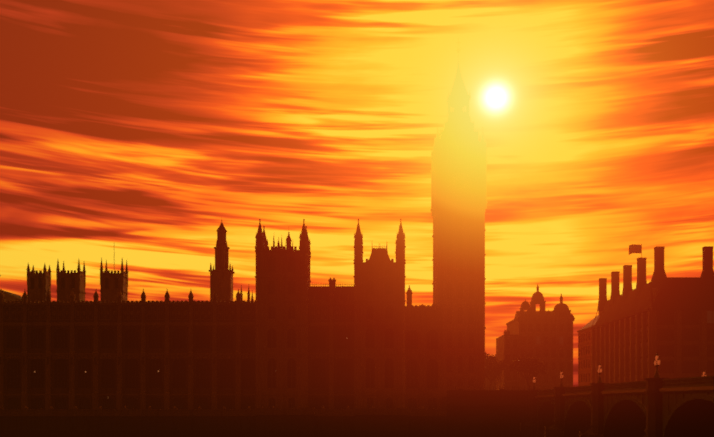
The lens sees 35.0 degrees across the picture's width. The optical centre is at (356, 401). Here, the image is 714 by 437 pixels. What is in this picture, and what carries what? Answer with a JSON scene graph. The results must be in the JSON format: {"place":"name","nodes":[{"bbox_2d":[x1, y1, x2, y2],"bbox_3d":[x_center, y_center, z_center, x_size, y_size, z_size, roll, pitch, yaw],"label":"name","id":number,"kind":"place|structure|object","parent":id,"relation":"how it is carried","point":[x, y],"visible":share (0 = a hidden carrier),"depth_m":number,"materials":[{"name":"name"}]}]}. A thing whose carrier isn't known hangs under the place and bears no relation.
{"place":"outdoors","nodes":[
{"label":"outdoors","id":0,"kind":"place"},
{"bbox_2d":[0,0,713,386],"label":"sky","id":1,"kind":"structure","parent":0,"point":[130,130],"materials":[{"name":"orange"}]},
{"bbox_2d":[442,397,446,408],"bbox_3d":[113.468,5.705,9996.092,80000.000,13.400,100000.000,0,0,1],"label":"ground","id":2,"kind":"structure","parent":0,"point":[444,402],"depth_m":254.37,"materials":[{"name":"stone"}]},
{"bbox_2d":[0,219,442,408],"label":"palace of westminster","id":3,"kind":"structure","parent":2,"relation":"on","point":[290,337],"depth_m":259.06,"materials":[{"name":"stone"}]},
{"bbox_2d":[0,406,446,436],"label":"river terrace","id":4,"kind":"structure","parent":2,"relation":"on","point":[273,421],"depth_m":246.85,"materials":[{"name":"stone"}]},
{"bbox_2d":[430,38,487,396],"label":"clock tower","id":5,"kind":"structure","parent":2,"relation":"on","point":[458,171],"depth_m":300.48,"materials":[{"name":"stone"}]},
{"bbox_2d":[447,386,528,436],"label":"wall","id":6,"kind":"structure","parent":2,"relation":"on","point":[489,413],"depth_m":246.43,"materials":[{"name":"stone"}]},
{"bbox_2d":[496,284,601,389],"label":"parliament street offices","id":7,"kind":"structure","parent":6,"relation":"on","point":[542,334],"depth_m":458.03,"materials":[{"name":"stone"}]},
{"bbox_2d":[485,375,495,389],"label":"distant roofs","id":8,"kind":"structure","parent":2,"relation":"on","point":[487,382],"depth_m":635.99,"materials":[{"name":"stone"}]},
{"bbox_2d":[485,354,495,374],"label":"plane tree","id":9,"kind":"object","parent":2,"relation":"on","point":[489,359],"visible":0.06,"depth_m":489.55,"materials":[{"name":"green plant"}]},
{"bbox_2d":[486,354,495,389],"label":"plane tree","id":10,"kind":"object","parent":2,"relation":"on","point":[494,361],"visible":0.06,"depth_m":515.18,"materials":[{"name":"green plant"}]},
{"bbox_2d":[520,375,713,436],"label":"bridge","id":11,"kind":"structure","parent":2,"relation":"on","point":[666,407],"depth_m":169.40,"materials":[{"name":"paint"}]},
{"bbox_2d":[560,369,563,386],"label":"bridge lamp","id":12,"kind":"object","parent":11,"relation":"on","point":[561,378],"visible":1,"depth_m":211.16,"materials":[{"name":"metal"}]},
{"bbox_2d":[597,363,601,382],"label":"bridge lamp","id":13,"kind":"object","parent":11,"relation":"on","point":[599,372],"visible":1,"depth_m":176.15,"materials":[{"name":"metal"}]},
{"bbox_2d":[654,354,659,377],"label":"bridge lamp","id":14,"kind":"object","parent":11,"relation":"on","point":[656,363],"visible":1,"depth_m":141.17,"materials":[{"name":"metal"}]},
{"bbox_2d":[591,246,713,383],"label":"building","id":15,"kind":"structure","parent":2,"relation":"on","point":[669,321],"depth_m":278.10,"materials":[{"name":"stone"}]},
{"bbox_2d":[629,244,640,254],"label":"flag","id":16,"kind":"object","parent":15,"relation":"on","point":[634,248],"visible":0.96,"depth_m":300.79,"materials":[{"name":"red fabric"}]}
]}

